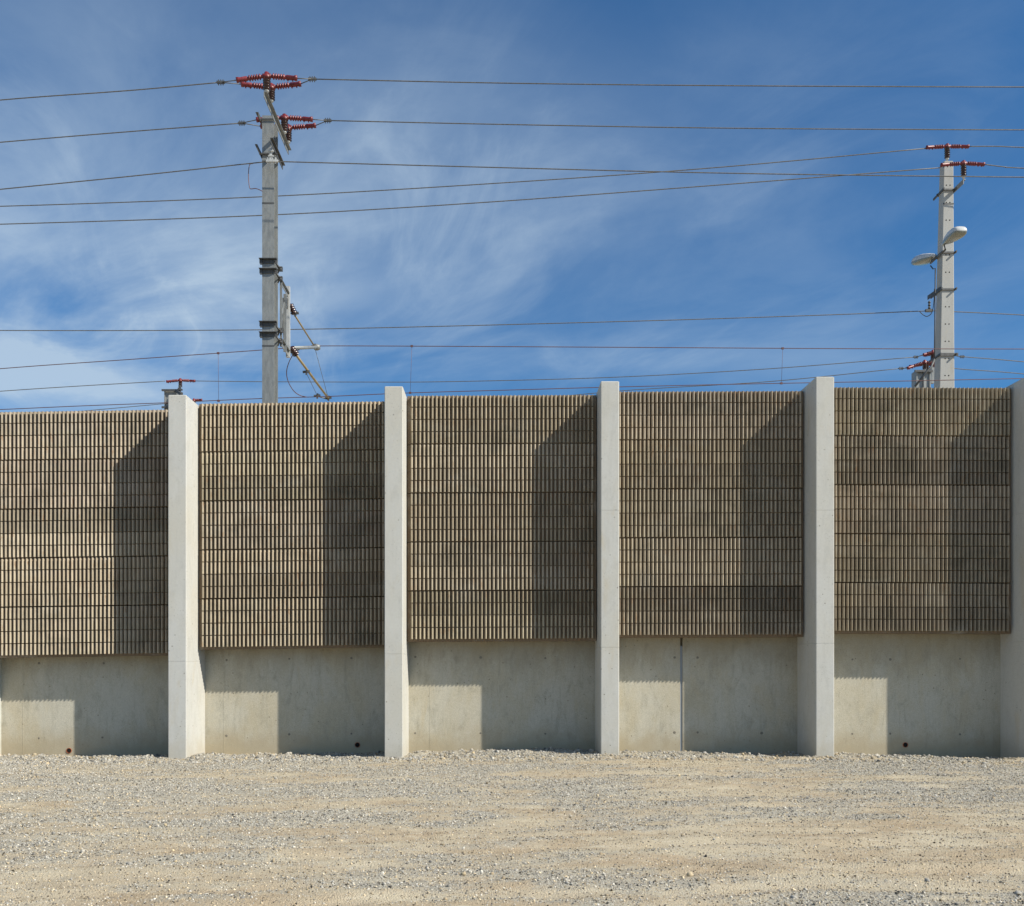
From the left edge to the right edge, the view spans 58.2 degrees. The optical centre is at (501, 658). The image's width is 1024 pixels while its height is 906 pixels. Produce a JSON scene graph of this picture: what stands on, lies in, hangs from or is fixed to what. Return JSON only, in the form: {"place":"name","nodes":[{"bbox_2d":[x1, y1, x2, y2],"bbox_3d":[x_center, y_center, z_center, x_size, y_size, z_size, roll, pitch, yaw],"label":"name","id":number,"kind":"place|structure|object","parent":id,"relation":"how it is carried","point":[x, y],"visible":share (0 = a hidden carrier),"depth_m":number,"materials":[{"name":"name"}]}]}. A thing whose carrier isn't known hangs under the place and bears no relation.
{"place":"outdoors","nodes":[
{"label":"outdoors","id":0,"kind":"place"},
{"bbox_2d":[0,747,1023,905],"bbox_3d":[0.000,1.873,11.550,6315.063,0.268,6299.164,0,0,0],"label":"ground","id":1,"kind":"structure","parent":0,"point":[524,887],"depth_m":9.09,"materials":[{"name":"beige gravel"}]},
{"bbox_2d":[0,658,0,753],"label":"concrete column","id":2,"kind":"structure","parent":1,"relation":"on","point":[0,705],"depth_m":18.04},
{"bbox_2d":[168,395,204,758],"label":"concrete column","id":3,"kind":"structure","parent":1,"relation":"on","point":[186,697],"depth_m":17.00,"materials":[{"name":"grey concrete"}]},
{"bbox_2d":[385,386,408,756],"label":"concrete column","id":4,"kind":"structure","parent":1,"relation":"on","point":[396,693],"depth_m":17.00,"materials":[{"name":"grey concrete"}]},
{"bbox_2d":[1,634,999,757],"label":"retaining wall","id":5,"kind":"structure","parent":1,"relation":"on","point":[938,695],"depth_m":18.07,"materials":[{"name":"concrete"}]},
{"bbox_2d":[0,409,167,657],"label":"cladding panel","id":6,"kind":"structure","parent":5,"relation":"attached to","point":[83,533],"depth_m":17.62,"materials":[{"name":"brown concrete"}]},
{"bbox_2d":[199,401,384,649],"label":"cladding panel","id":7,"kind":"structure","parent":5,"relation":"attached to","point":[292,525],"depth_m":17.63,"materials":[{"name":"brown concrete"}]},
{"bbox_2d":[407,395,595,641],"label":"cladding panel","id":8,"kind":"structure","parent":5,"relation":"attached to","point":[501,518],"depth_m":17.64,"materials":[{"name":"brown concrete"}]},
{"bbox_2d":[619,391,802,637],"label":"cladding panel","id":9,"kind":"structure","parent":5,"relation":"attached to","point":[710,514],"depth_m":17.63,"materials":[{"name":"brown concrete"}]},
{"bbox_2d":[834,387,1010,633],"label":"cladding panel","id":10,"kind":"structure","parent":5,"relation":"attached to","point":[922,510],"depth_m":17.62,"materials":[{"name":"brown concrete"}]},
{"bbox_2d":[595,381,618,754],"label":"concrete column","id":11,"kind":"structure","parent":1,"relation":"on","point":[607,595],"depth_m":17.00,"materials":[{"name":"grey concrete"}]},
{"bbox_2d":[797,377,833,756],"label":"concrete column","id":12,"kind":"structure","parent":1,"relation":"on","point":[815,689],"depth_m":17.00,"materials":[{"name":"grey concrete"}]},
{"bbox_2d":[1000,378,1023,757],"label":"concrete column","id":13,"kind":"structure","parent":1,"relation":"on","point":[1012,694],"depth_m":17.54,"materials":[{"name":"grey concrete"}]},
{"bbox_2d":[0,0,1023,411],"label":"sky","id":14,"kind":"structure","parent":0,"point":[824,246],"materials":[{"name":"blue"}]},
{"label":"embankment","id":15,"kind":"structure","parent":0,"visible":0},
{"bbox_2d":[161,378,201,409],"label":"steel mast","id":16,"kind":"object","parent":15,"relation":"on","point":[167,392],"visible":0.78,"depth_m":40.96,"materials":[{"name":"metal"}]},
{"bbox_2d":[0,381,164,391],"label":"overhead wire","id":17,"kind":"object","parent":16,"relation":"attached to","point":[84,385],"visible":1,"depth_m":40.99,"materials":[{"name":"metal"}]},
{"bbox_2d":[85,403,167,410],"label":"overhead wire","id":18,"kind":"object","parent":16,"relation":"attached to","point":[124,407],"visible":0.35,"depth_m":40.99,"materials":[{"name":"metal"}]},
{"bbox_2d":[236,71,331,402],"bbox_3d":[-5.165,-8.024,22.899,1.426,9.648,5.851,0,0,0],"label":"steel mast","id":19,"kind":"object","parent":15,"relation":"on","point":[271,268],"visible":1,"depth_m":21.50,"materials":[{"name":"metal"}]},
{"bbox_2d":[0,79,240,100],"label":"overhead wire","id":20,"kind":"object","parent":19,"relation":"attached to","point":[220,82],"visible":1,"depth_m":20.22,"materials":[{"name":"metal"}]},
{"bbox_2d":[0,120,259,142],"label":"overhead wire","id":21,"kind":"object","parent":19,"relation":"attached to","point":[241,123],"visible":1,"depth_m":21.83,"materials":[{"name":"metal"}]},
{"bbox_2d":[0,345,955,401],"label":"catenary wire","id":22,"kind":"object","parent":19,"relation":"hanging from","point":[781,382],"visible":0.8,"depth_m":24.99,"materials":[{"name":"grey metal"}]},
{"bbox_2d":[0,378,1021,409],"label":"contact wire","id":23,"kind":"object","parent":22,"relation":"hanging from","point":[516,389],"visible":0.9,"depth_m":25.24,"materials":[{"name":"grey metal"}]},
{"bbox_2d":[0,160,1023,189],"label":"overhead wire","id":24,"kind":"object","parent":19,"relation":"attached to","point":[263,161],"visible":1,"depth_m":21.24,"materials":[{"name":"metal"}]},
{"bbox_2d":[297,76,1023,87],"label":"overhead wire","id":25,"kind":"object","parent":19,"relation":"attached to","point":[312,78],"visible":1,"depth_m":20.22,"materials":[{"name":"metal"}]},
{"bbox_2d":[313,118,1023,129],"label":"overhead wire","id":26,"kind":"object","parent":19,"relation":"attached to","point":[327,120],"visible":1,"depth_m":21.83,"materials":[{"name":"metal"}]},
{"bbox_2d":[907,350,934,387],"bbox_3d":[17.489,-8.092,37.910,1.092,9.784,2.878,0,0,32],"label":"steel mast","id":27,"kind":"object","parent":15,"relation":"on","point":[918,374],"visible":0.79,"depth_m":37.01,"materials":[{"name":"metal"}]},
{"bbox_2d":[210,355,922,381],"bbox_3d":[1.751,-12.161,39.179,31.075,0.492,0.445,0,0,7],"label":"overhead wire","id":28,"kind":"object","parent":27,"relation":"attached to","point":[915,357],"visible":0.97,"depth_m":38.80,"materials":[{"name":"metal"}]},
{"bbox_2d":[576,367,906,394],"bbox_3d":[2.805,-11.128,38.987,27.827,1.611,0.554,0,0,7],"label":"overhead wire","id":29,"kind":"object","parent":27,"relation":"attached to","point":[901,368],"visible":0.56,"depth_m":37.96,"materials":[{"name":"metal"}]},
{"bbox_2d":[954,368,1023,373],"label":"overhead wire","id":30,"kind":"object","parent":27,"relation":"attached to","point":[990,371],"visible":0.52,"depth_m":36.99,"materials":[{"name":"metal"}]},
{"bbox_2d":[914,143,984,387],"bbox_3d":[13.619,-9.488,27.922,1.893,12.576,1.340,0,0,36],"label":"concrete pole","id":31,"kind":"object","parent":15,"relation":"on","point":[942,294],"visible":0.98,"depth_m":28.00,"materials":[{"name":"grey concrete"}]},
{"bbox_2d":[0,148,926,206],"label":"overhead wire","id":32,"kind":"object","parent":31,"relation":"attached to","point":[465,185],"visible":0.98,"depth_m":28.14,"materials":[{"name":"metal"}]},
{"bbox_2d":[0,167,939,224],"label":"overhead wire","id":33,"kind":"object","parent":31,"relation":"attached to","point":[468,203],"visible":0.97,"depth_m":27.49,"materials":[{"name":"metal"}]},
{"bbox_2d":[0,310,1023,330],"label":"overhead wire","id":34,"kind":"object","parent":31,"relation":"attached to","point":[500,324],"visible":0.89,"depth_m":28.79,"materials":[{"name":"metal"}]},
{"bbox_2d":[911,253,936,265],"bbox_3d":[13.382,-12.575,28.866,0.500,0.596,1.490,0,0,0],"label":"street lamp","id":35,"kind":"object","parent":31,"relation":"attached to","point":[922,259],"visible":0.98,"depth_m":28.91,"materials":[{"name":"metal"}]},
{"bbox_2d":[937,226,966,257],"bbox_3d":[13.259,-12.391,27.312,0.420,0.363,1.635,0,0,0],"label":"street lamp","id":36,"kind":"object","parent":31,"relation":"attached to","point":[954,234],"visible":1,"depth_m":26.72,"materials":[{"name":"metal"}]},
{"bbox_2d":[957,355,1023,361],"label":"overhead wire","id":37,"kind":"object","parent":31,"relation":"attached to","point":[962,356],"visible":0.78,"depth_m":36.99,"materials":[{"name":"metal"}]},
{"bbox_2d":[970,146,1023,147],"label":"overhead wire","id":38,"kind":"object","parent":31,"relation":"attached to","point":[997,146],"visible":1,"depth_m":28.14,"materials":[{"name":"metal"}]},
{"bbox_2d":[985,164,1023,168],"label":"overhead wire","id":39,"kind":"object","parent":31,"relation":"attached to","point":[1004,166],"visible":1,"depth_m":27.49,"materials":[{"name":"metal"}]}
]}

